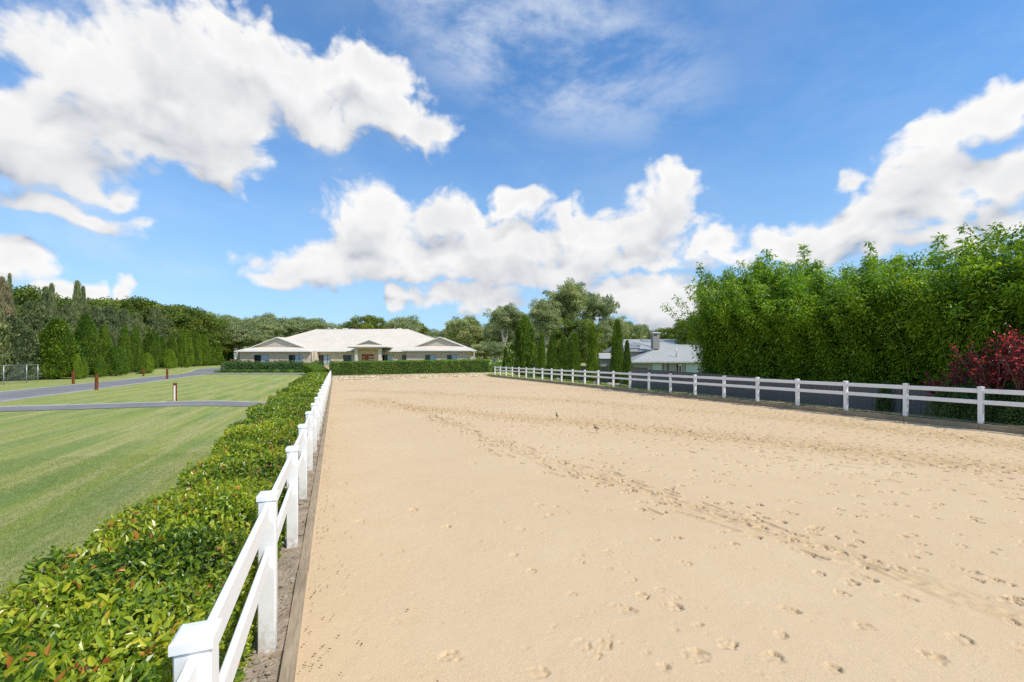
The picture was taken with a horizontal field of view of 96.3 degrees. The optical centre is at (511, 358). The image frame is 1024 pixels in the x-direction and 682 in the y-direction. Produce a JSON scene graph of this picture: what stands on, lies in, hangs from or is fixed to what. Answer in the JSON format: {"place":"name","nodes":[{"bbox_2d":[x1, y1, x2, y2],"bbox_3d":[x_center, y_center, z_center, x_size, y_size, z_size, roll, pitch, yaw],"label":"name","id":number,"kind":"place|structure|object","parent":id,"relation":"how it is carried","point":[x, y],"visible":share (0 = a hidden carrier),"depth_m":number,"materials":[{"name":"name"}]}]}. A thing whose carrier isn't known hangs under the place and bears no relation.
{"place":"outdoors","nodes":[
{"label":"outdoors","id":0,"kind":"place"},
{"bbox_2d":[0,374,202,400],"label":"driveway","id":1,"kind":"structure","parent":0,"point":[11,395],"depth_m":35.67,"materials":[{"name":"asphalt"}]},
{"bbox_2d":[0,451,211,592],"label":"grass","id":2,"kind":"structure","parent":0,"point":[67,474],"depth_m":8.17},
{"bbox_2d":[0,401,266,411],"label":"path","id":3,"kind":"structure","parent":0,"point":[124,405],"depth_m":22.32,"materials":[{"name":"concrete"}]},
{"bbox_2d":[0,359,1023,641],"bbox_3d":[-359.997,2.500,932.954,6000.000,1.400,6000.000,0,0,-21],"label":"ground","id":4,"kind":"structure","parent":0,"point":[86,435],"depth_m":13.24,"materials":[{"name":"plant"}]},
{"bbox_2d":[0,276,17,380],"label":"browned conifer","id":5,"kind":"object","parent":4,"relation":"on","point":[7,306],"visible":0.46,"depth_m":47.91,"materials":[{"name":"green plant"}]},
{"bbox_2d":[0,300,18,378],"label":"old conifer","id":6,"kind":"object","parent":4,"relation":"on","point":[4,327],"visible":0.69,"depth_m":45.93,"materials":[{"name":"green plant"}]},
{"bbox_2d":[0,317,45,380],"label":"old conifer","id":7,"kind":"object","parent":4,"relation":"on","point":[21,347],"visible":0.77,"depth_m":47.51,"materials":[{"name":"green plant"}]},
{"bbox_2d":[16,300,53,375],"bbox_3d":[-55.873,-2.143,53.812,6.667,9.361,6.550,0,0,39],"label":"old conifer","id":8,"kind":"object","parent":4,"relation":"on","point":[34,315],"visible":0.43,"depth_m":53.25,"materials":[{"name":"green plant"}]},
{"bbox_2d":[12,284,59,317],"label":"broadleaf tree","id":9,"kind":"object","parent":4,"relation":"on","point":[21,294],"visible":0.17,"depth_m":77.46,"materials":[{"name":"green plant"}]},
{"bbox_2d":[47,282,57,317],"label":"old conifer","id":10,"kind":"object","parent":4,"relation":"on","point":[52,309],"visible":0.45,"depth_m":62.30,"materials":[{"name":"green plant"}]},
{"bbox_2d":[29,318,88,378],"bbox_3d":[-50.831,-0.983,51.309,5.162,7.176,5.371,0,0,-21],"label":"cypress tree","id":11,"kind":"object","parent":4,"relation":"on","point":[58,342],"visible":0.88,"depth_m":50.49,"materials":[{"name":"green plant"}]},
{"bbox_2d":[57,304,78,336],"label":"old conifer","id":12,"kind":"object","parent":4,"relation":"on","point":[67,314],"visible":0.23,"depth_m":62.22,"materials":[{"name":"green plant"}]},
{"bbox_2d":[71,280,83,317],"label":"old conifer","id":13,"kind":"object","parent":4,"relation":"on","point":[77,301],"visible":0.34,"depth_m":70.39,"materials":[{"name":"green plant"}]},
{"bbox_2d":[72,313,102,374],"bbox_3d":[-53.133,-1.522,57.244,3.985,8.355,3.830,0,0,-6],"label":"cypress tree","id":14,"kind":"object","parent":4,"relation":"on","point":[86,334],"visible":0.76,"depth_m":56.71,"materials":[{"name":"green plant"}]},
{"bbox_2d":[63,296,135,316],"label":"broadleaf tree","id":15,"kind":"object","parent":4,"relation":"on","point":[102,303],"visible":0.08,"depth_m":90.94,"materials":[{"name":"green plant"}]},
{"bbox_2d":[92,356,107,376],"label":"rounded shrub","id":16,"kind":"object","parent":4,"relation":"on","point":[100,367],"visible":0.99,"depth_m":55.95,"materials":[{"name":"green plant"}]},
{"bbox_2d":[83,305,117,345],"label":"old conifer","id":17,"kind":"object","parent":4,"relation":"on","point":[95,311],"visible":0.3,"depth_m":70.35,"materials":[{"name":"green plant"}]},
{"bbox_2d":[98,324,112,373],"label":"cypress tree","id":18,"kind":"object","parent":4,"relation":"on","point":[104,336],"visible":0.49,"depth_m":61.61,"materials":[{"name":"green plant"}]},
{"bbox_2d":[101,306,122,345],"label":"old conifer","id":19,"kind":"object","parent":4,"relation":"on","point":[112,318],"visible":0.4,"depth_m":77.89,"materials":[{"name":"green plant"}]},
{"bbox_2d":[104,345,129,375],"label":"rounded shrub","id":20,"kind":"object","parent":4,"relation":"on","point":[115,361],"visible":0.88,"depth_m":59.75,"materials":[{"name":"green plant"}]},
{"bbox_2d":[115,324,133,373],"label":"cypress tree","id":21,"kind":"object","parent":4,"relation":"on","point":[124,339],"visible":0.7,"depth_m":67.90,"materials":[{"name":"green plant"}]},
{"bbox_2d":[117,309,140,349],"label":"old conifer","id":22,"kind":"object","parent":4,"relation":"on","point":[123,316],"visible":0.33,"depth_m":80.96,"materials":[{"name":"green plant"}]},
{"bbox_2d":[130,326,143,371],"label":"cypress tree","id":23,"kind":"object","parent":4,"relation":"on","point":[136,345],"visible":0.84,"depth_m":71.73,"materials":[{"name":"green plant"}]},
{"bbox_2d":[98,296,181,333],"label":"broadleaf tree","id":24,"kind":"object","parent":4,"relation":"on","point":[121,302],"visible":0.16,"depth_m":99.88,"materials":[{"name":"green plant"}]},
{"bbox_2d":[142,333,158,366],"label":"cypress tree","id":25,"kind":"object","parent":4,"relation":"on","point":[149,345],"visible":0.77,"depth_m":76.89,"materials":[{"name":"green plant"}]},
{"bbox_2d":[123,295,186,337],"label":"broadleaf tree","id":26,"kind":"object","parent":4,"relation":"on","point":[138,299],"visible":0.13,"depth_m":101.00,"materials":[{"name":"green plant"}]},
{"bbox_2d":[146,307,172,343],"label":"old conifer","id":27,"kind":"object","parent":4,"relation":"on","point":[156,319],"visible":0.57,"depth_m":98.12,"materials":[{"name":"green plant"}]},
{"bbox_2d":[0,371,328,681],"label":"clipped hedge","id":28,"kind":"object","parent":4,"relation":"on","point":[125,602],"visible":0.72,"depth_m":2.76,"materials":[{"name":"green plant"}]},
{"bbox_2d":[162,349,178,368],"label":"rounded shrub","id":29,"kind":"object","parent":4,"relation":"on","point":[169,359],"visible":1,"depth_m":79.50,"materials":[{"name":"green plant"}]},
{"bbox_2d":[176,329,188,366],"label":"cypress tree","id":30,"kind":"object","parent":4,"relation":"on","point":[182,348],"visible":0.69,"depth_m":93.69,"materials":[{"name":"green plant"}]},
{"bbox_2d":[160,304,207,339],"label":"broadleaf tree","id":31,"kind":"object","parent":4,"relation":"on","point":[186,316],"visible":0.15,"depth_m":106.60,"materials":[{"name":"green plant"}]},
{"bbox_2d":[172,304,214,343],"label":"broadleaf tree","id":32,"kind":"object","parent":4,"relation":"on","point":[195,311],"visible":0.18,"depth_m":111.36,"materials":[{"name":"green plant"}]},
{"bbox_2d":[191,329,201,366],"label":"cypress tree","id":33,"kind":"object","parent":4,"relation":"on","point":[196,350],"visible":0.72,"depth_m":102.77,"materials":[{"name":"green plant"}]},
{"bbox_2d":[201,334,212,365],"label":"golden cypress","id":34,"kind":"object","parent":4,"relation":"on","point":[206,359],"visible":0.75,"depth_m":110.50,"materials":[{"name":"green plant"}]},
{"bbox_2d":[195,311,228,345],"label":"broadleaf tree","id":35,"kind":"object","parent":4,"relation":"on","point":[208,319],"visible":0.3,"depth_m":117.41,"materials":[{"name":"green plant"}]},
{"bbox_2d":[168,371,330,681],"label":"rail fence","id":36,"kind":"object","parent":4,"relation":"on","point":[193,649],"visible":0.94,"depth_m":3.31,"materials":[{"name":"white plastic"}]},
{"bbox_2d":[233,322,277,346],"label":"gum tree","id":37,"kind":"object","parent":4,"relation":"on","point":[252,338],"visible":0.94,"depth_m":126.88,"materials":[{"name":"green plant"}]},
{"bbox_2d":[244,317,286,338],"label":"gum tree","id":38,"kind":"object","parent":4,"relation":"on","point":[269,325],"visible":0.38,"depth_m":130.54,"materials":[{"name":"green plant"}]},
{"bbox_2d":[264,315,305,336],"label":"gum tree","id":39,"kind":"object","parent":4,"relation":"on","point":[290,326],"visible":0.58,"depth_m":136.13,"materials":[{"name":"green plant"}]},
{"bbox_2d":[241,381,331,681],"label":"soil strip","id":40,"kind":"object","parent":4,"relation":"on","point":[288,588],"visible":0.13,"depth_m":4.58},
{"bbox_2d":[250,431,321,681],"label":"pebbles","id":41,"kind":"object","parent":40,"relation":"on","point":[256,662],"visible":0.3,"depth_m":3.91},
{"bbox_2d":[279,569,307,681],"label":"timber edging board","id":42,"kind":"object","parent":4,"relation":"on","point":[289,664],"visible":0.78,"depth_m":3.85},
{"bbox_2d":[298,505,315,570],"bbox_3d":[-2.715,2.392,6.134,0.105,0.178,2.392,0,0,-21],"label":"timber edging board","id":43,"kind":"object","parent":4,"relation":"on","point":[306,551],"visible":0.64,"depth_m":5.82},
{"bbox_2d":[234,327,476,368],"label":"brick house","id":44,"kind":"structure","parent":4,"relation":"on","point":[327,346],"depth_m":76.82,"materials":[{"name":"beige brick"}]},
{"bbox_2d":[341,314,387,328],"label":"broadleaf tree","id":45,"kind":"object","parent":4,"relation":"on","point":[371,321],"visible":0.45,"depth_m":137.35,"materials":[{"name":"green plant"}]},
{"bbox_2d":[383,315,421,331],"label":"gum tree","id":46,"kind":"object","parent":4,"relation":"on","point":[406,323],"visible":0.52,"depth_m":135.29,"materials":[{"name":"green plant"}]},
{"bbox_2d":[332,372,489,380],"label":"stone wall","id":47,"kind":"structure","parent":4,"relation":"on","point":[375,377],"depth_m":59.09,"materials":[{"name":"stone"}]},
{"bbox_2d":[329,359,489,375],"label":"box hedge","id":48,"kind":"object","parent":47,"relation":"on","point":[382,367],"visible":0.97,"depth_m":59.69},
{"bbox_2d":[442,314,483,347],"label":"gum tree","id":49,"kind":"object","parent":4,"relation":"on","point":[466,331],"visible":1,"depth_m":116.20,"materials":[{"name":"green plant"}]},
{"bbox_2d":[483,341,508,361],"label":"gum tree","id":50,"kind":"object","parent":4,"relation":"on","point":[497,349],"visible":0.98,"depth_m":82.63,"materials":[{"name":"green plant"}]},
{"bbox_2d":[480,317,514,361],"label":"gum tree","id":51,"kind":"object","parent":4,"relation":"on","point":[491,334],"visible":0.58,"depth_m":109.70,"materials":[{"name":"green plant"}]},
{"bbox_2d":[482,303,523,357],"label":"gum tree","id":52,"kind":"object","parent":4,"relation":"on","point":[505,317],"visible":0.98,"depth_m":101.45,"materials":[{"name":"green plant"}]},
{"bbox_2d":[505,315,537,370],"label":"spreading conifer","id":53,"kind":"object","parent":4,"relation":"on","point":[524,341],"visible":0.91,"depth_m":65.05,"materials":[{"name":"green plant"}]},
{"bbox_2d":[536,333,546,377],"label":"cypress tree","id":54,"kind":"object","parent":4,"relation":"on","point":[541,358],"visible":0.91,"depth_m":54.86,"materials":[{"name":"green plant"}]},
{"bbox_2d":[526,297,562,355],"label":"gum tree","id":55,"kind":"object","parent":4,"relation":"on","point":[543,315],"visible":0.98,"depth_m":86.53,"materials":[{"name":"green plant"}]},
{"bbox_2d":[545,334,558,378],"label":"cypress tree","id":56,"kind":"object","parent":4,"relation":"on","point":[552,360],"visible":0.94,"depth_m":52.09,"materials":[{"name":"green plant"}]},
{"bbox_2d":[542,290,580,326],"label":"gum tree","id":57,"kind":"object","parent":4,"relation":"on","point":[566,314],"visible":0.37,"depth_m":89.01,"materials":[{"name":"green plant"}]},
{"bbox_2d":[557,335,567,379],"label":"cypress tree","id":58,"kind":"object","parent":4,"relation":"on","point":[563,356],"visible":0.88,"depth_m":49.55,"materials":[{"name":"green plant"}]},
{"bbox_2d":[545,277,595,321],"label":"gum tree","id":59,"kind":"object","parent":4,"relation":"on","point":[574,295],"visible":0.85,"depth_m":88.80,"materials":[{"name":"green plant"}]},
{"bbox_2d":[566,333,580,380],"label":"cypress tree","id":60,"kind":"object","parent":4,"relation":"on","point":[574,357],"visible":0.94,"depth_m":47.44,"materials":[{"name":"green plant"}]},
{"bbox_2d":[552,318,606,363],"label":"broadleaf tree","id":61,"kind":"object","parent":4,"relation":"on","point":[581,329],"visible":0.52,"depth_m":68.53,"materials":[{"name":"green plant"}]},
{"bbox_2d":[531,364,648,383],"bbox_3d":[6.531,1.600,54.769,0.080,1.600,30.548,0,0,-21],"label":"steel sheet fence","id":62,"kind":"object","parent":4,"relation":"on","point":[602,368],"visible":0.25,"depth_m":47.44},
{"bbox_2d":[585,326,600,381],"bbox_3d":[7.713,-0.322,44.266,1.758,5.798,1.704,0,0,-23],"label":"cypress tree","id":63,"kind":"object","parent":4,"relation":"on","point":[591,364],"visible":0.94,"depth_m":43.98,"materials":[{"name":"green plant"}]},
{"bbox_2d":[578,281,619,326],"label":"gum tree","id":64,"kind":"object","parent":4,"relation":"on","point":[603,307],"visible":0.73,"depth_m":93.46,"materials":[{"name":"green plant"}]},
{"bbox_2d":[593,320,613,344],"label":"gum tree","id":65,"kind":"object","parent":4,"relation":"on","point":[607,334],"visible":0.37,"depth_m":88.99,"materials":[{"name":"green plant"}]},
{"bbox_2d":[608,319,623,382],"bbox_3d":[9.291,-0.442,40.448,1.662,6.066,1.624,0,0,-18],"label":"cypress tree","id":66,"kind":"object","parent":4,"relation":"on","point":[616,354],"visible":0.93,"depth_m":40.14,"materials":[{"name":"green plant"}]},
{"bbox_2d":[622,340,631,384],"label":"cypress tree","id":67,"kind":"object","parent":4,"relation":"on","point":[627,365],"visible":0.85,"depth_m":38.86,"materials":[{"name":"green plant"}]},
{"bbox_2d":[622,320,647,339],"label":"gum tree","id":68,"kind":"object","parent":4,"relation":"on","point":[636,332],"visible":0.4,"depth_m":105.64,"materials":[{"name":"green plant"}]},
{"bbox_2d":[602,332,705,384],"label":"grey house","id":69,"kind":"structure","parent":4,"relation":"on","point":[655,352],"depth_m":54.34,"materials":[{"name":"white paint"}]},
{"bbox_2d":[294,376,1023,681],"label":"sand surface","id":70,"kind":"object","parent":4,"relation":"on","point":[512,530],"visible":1,"depth_m":5.82,"materials":[{"name":"sand"}]},
{"bbox_2d":[673,313,698,344],"bbox_3d":[24.857,-1.358,61.844,6.709,9.642,6.238,0,0,6],"label":"broadleaf tree","id":71,"kind":"object","parent":4,"relation":"on","point":[683,339],"visible":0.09,"depth_m":60.83,"materials":[{"name":"green plant"}]},
{"bbox_2d":[660,262,752,373],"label":"bamboo clump","id":72,"kind":"object","parent":4,"relation":"on","point":[705,359],"visible":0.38,"depth_m":31.22,"materials":[{"name":"green plant"}]},
{"bbox_2d":[676,260,780,375],"bbox_3d":[14.412,-1.806,29.937,5.984,9.102,5.828,0,0,-9],"label":"bamboo clump","id":73,"kind":"object","parent":4,"relation":"on","point":[721,359],"visible":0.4,"depth_m":29.79,"materials":[{"name":"green plant"}]},
{"bbox_2d":[700,255,783,376],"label":"bamboo clump","id":74,"kind":"object","parent":4,"relation":"on","point":[743,362],"visible":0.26,"depth_m":28.61,"materials":[{"name":"green plant"}]},
{"bbox_2d":[491,373,1022,425],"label":"rough grass","id":75,"kind":"structure","parent":4,"relation":"on","point":[748,398],"depth_m":25.70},
{"bbox_2d":[494,366,1023,423],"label":"rail fence","id":76,"kind":"object","parent":4,"relation":"on","point":[980,401],"visible":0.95,"depth_m":19.66,"materials":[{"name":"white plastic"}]},
{"bbox_2d":[701,249,823,322],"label":"bamboo clump","id":77,"kind":"object","parent":4,"relation":"on","point":[769,268],"visible":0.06,"depth_m":28.61,"materials":[{"name":"green plant"}]},
{"bbox_2d":[710,259,825,378],"bbox_3d":[15.601,-1.680,27.860,6.607,8.789,6.284,0,0,-4],"label":"bamboo clump","id":78,"kind":"object","parent":4,"relation":"on","point":[761,363],"visible":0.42,"depth_m":27.16,"materials":[{"name":"green plant"}]},
{"bbox_2d":[735,244,838,344],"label":"bamboo clump","id":79,"kind":"object","parent":4,"relation":"on","point":[807,259],"visible":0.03,"depth_m":27.29,"materials":[{"name":"green plant"}]},
{"bbox_2d":[734,263,844,380],"bbox_3d":[15.980,-1.312,26.078,5.984,8.094,5.828,0,0,44],"label":"bamboo clump","id":80,"kind":"object","parent":4,"relation":"on","point":[790,365],"visible":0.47,"depth_m":25.41,"materials":[{"name":"green plant"}]},
{"bbox_2d":[631,369,973,415],"bbox_3d":[15.483,1.605,21.432,0.080,1.590,32.898,0,0,-21],"label":"steel sheet fence","id":81,"kind":"object","parent":4,"relation":"on","point":[869,403],"visible":0.39,"depth_m":24.40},
{"bbox_2d":[751,269,862,380],"bbox_3d":[17.172,-1.003,24.994,6.691,7.610,6.071,0,0,1],"label":"bamboo clump","id":82,"kind":"object","parent":4,"relation":"on","point":[815,373],"visible":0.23,"depth_m":24.26,"materials":[{"name":"green plant"}]},
{"bbox_2d":[762,261,895,343],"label":"bamboo clump","id":83,"kind":"object","parent":4,"relation":"on","point":[811,276],"visible":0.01,"depth_m":25.40,"materials":[{"name":"green plant"}]},
{"bbox_2d":[656,390,1023,426],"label":"soil strip","id":84,"kind":"object","parent":4,"relation":"on","point":[897,413],"visible":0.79,"depth_m":19.23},
{"bbox_2d":[922,369,961,415],"bbox_3d":[16.325,1.331,17.437,1.248,1.900,1.053,0,0,-20],"label":"burgundy tree","id":85,"kind":"object","parent":84,"relation":"on","point":[933,384],"visible":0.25,"depth_m":17.41,"materials":[{"name":"red plant"}]},
{"bbox_2d":[924,378,994,419],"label":"garden shrub","id":86,"kind":"object","parent":84,"relation":"on","point":[951,409],"visible":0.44,"depth_m":16.36,"materials":[{"name":"green plant"}]},
{"bbox_2d":[949,351,977,387],"bbox_3d":[16.463,0.951,16.823,0.992,2.668,0.876,0,0,-14],"label":"burgundy tree","id":87,"kind":"object","parent":84,"relation":"on","point":[958,380],"visible":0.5,"depth_m":16.77,"materials":[{"name":"red plant"}]},
{"bbox_2d":[949,326,1023,398],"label":"burgundy tree","id":88,"kind":"object","parent":84,"relation":"on","point":[999,375],"visible":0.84,"depth_m":15.57,"materials":[{"name":"red plant"}]},
{"bbox_2d":[963,383,1014,422],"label":"garden shrub","id":89,"kind":"object","parent":84,"relation":"on","point":[988,412],"visible":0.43,"depth_m":15.46,"materials":[{"name":"green plant"}]},
{"bbox_2d":[989,380,1023,424],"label":"garden shrub","id":90,"kind":"object","parent":84,"relation":"on","point":[1013,415],"visible":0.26,"depth_m":15.08,"materials":[{"name":"green plant"}]},
{"bbox_2d":[993,322,1023,407],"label":"burgundy tree","id":91,"kind":"object","parent":84,"relation":"on","point":[1018,359],"visible":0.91,"depth_m":14.76,"materials":[{"name":"red plant"}]},
{"bbox_2d":[995,386,1023,425],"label":"garden shrub","id":92,"kind":"object","parent":84,"relation":"on","point":[1007,414],"visible":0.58,"depth_m":14.75,"materials":[{"name":"green plant"}]},
{"bbox_2d":[775,263,917,383],"bbox_3d":[17.404,-1.027,23.514,6.284,7.462,6.607,0,0,-41],"label":"bamboo clump","id":93,"kind":"object","parent":4,"relation":"on","point":[842,375],"visible":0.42,"depth_m":22.99,"materials":[{"name":"green plant"}]},
{"bbox_2d":[844,410,903,420],"bbox_3d":[14.124,2.305,17.975,0.055,0.339,2.118,0,0,-21],"label":"timber edging board","id":94,"kind":"object","parent":4,"relation":"on","point":[875,415],"visible":0.64,"depth_m":17.88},
{"bbox_2d":[801,241,964,384],"bbox_3d":[17.753,-1.506,22.547,5.828,8.490,5.984,0,0,6],"label":"bamboo clump","id":95,"kind":"object","parent":4,"relation":"on","point":[867,368],"visible":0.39,"depth_m":21.82,"materials":[{"name":"green plant"}]},
{"bbox_2d":[875,380,894,411],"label":"garden shrub","id":96,"kind":"object","parent":4,"relation":"on","point":[882,403],"visible":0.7,"depth_m":19.60,"materials":[{"name":"green plant"}]},
{"bbox_2d":[831,232,968,375],"bbox_3d":[19.392,-1.419,22.646,7.285,8.997,8.030,0,0,3],"label":"bamboo clump","id":97,"kind":"object","parent":4,"relation":"on","point":[913,263],"visible":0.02,"depth_m":21.71,"materials":[{"name":"green plant"}]},
{"bbox_2d":[847,255,1007,385],"bbox_3d":[18.843,-0.991,20.823,6.071,7.585,6.691,0,0,-36],"label":"bamboo clump","id":98,"kind":"object","parent":4,"relation":"on","point":[909,360],"visible":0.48,"depth_m":20.51,"materials":[{"name":"green plant"}]},
{"bbox_2d":[904,416,978,428],"bbox_3d":[14.890,2.301,15.987,0.055,0.339,2.118,0,0,-21],"label":"timber edging board","id":99,"kind":"object","parent":4,"relation":"on","point":[944,422],"visible":0.64,"depth_m":15.88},
{"bbox_2d":[864,237,1023,387],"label":"bamboo clump","id":100,"kind":"object","parent":4,"relation":"on","point":[953,312],"visible":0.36,"depth_m":18.52,"materials":[{"name":"green plant"}]},
{"bbox_2d":[899,249,993,360],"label":"bamboo clump","id":101,"kind":"object","parent":4,"relation":"on","point":[938,267],"visible":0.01,"depth_m":20.74,"materials":[{"name":"green plant"}]},
{"bbox_2d":[909,222,1023,389],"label":"bamboo clump","id":102,"kind":"object","parent":4,"relation":"on","point":[985,285],"visible":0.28,"depth_m":17.98,"materials":[{"name":"green plant"}]},
{"bbox_2d":[939,221,1023,354],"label":"bamboo clump","id":103,"kind":"object","parent":4,"relation":"on","point":[986,237],"visible":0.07,"depth_m":18.29,"materials":[{"name":"green plant"}]},
{"bbox_2d":[974,239,1023,350],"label":"bamboo clump","id":104,"kind":"object","parent":4,"relation":"on","point":[1020,305],"visible":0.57,"depth_m":16.57,"materials":[{"name":"green plant"}]},
{"bbox_2d":[976,264,1023,317],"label":"bamboo clump","id":105,"kind":"object","parent":4,"relation":"on","point":[1011,277],"visible":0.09,"depth_m":17.27,"materials":[{"name":"green plant"}]},
{"bbox_2d":[979,424,1023,433],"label":"timber edging board","id":106,"kind":"object","parent":4,"relation":"on","point":[1015,430],"visible":0.6,"depth_m":14.47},
{"bbox_2d":[0,0,1023,358],"label":"sky","id":107,"kind":"structure","parent":0,"point":[334,161],"materials":[{"name":"blue"}]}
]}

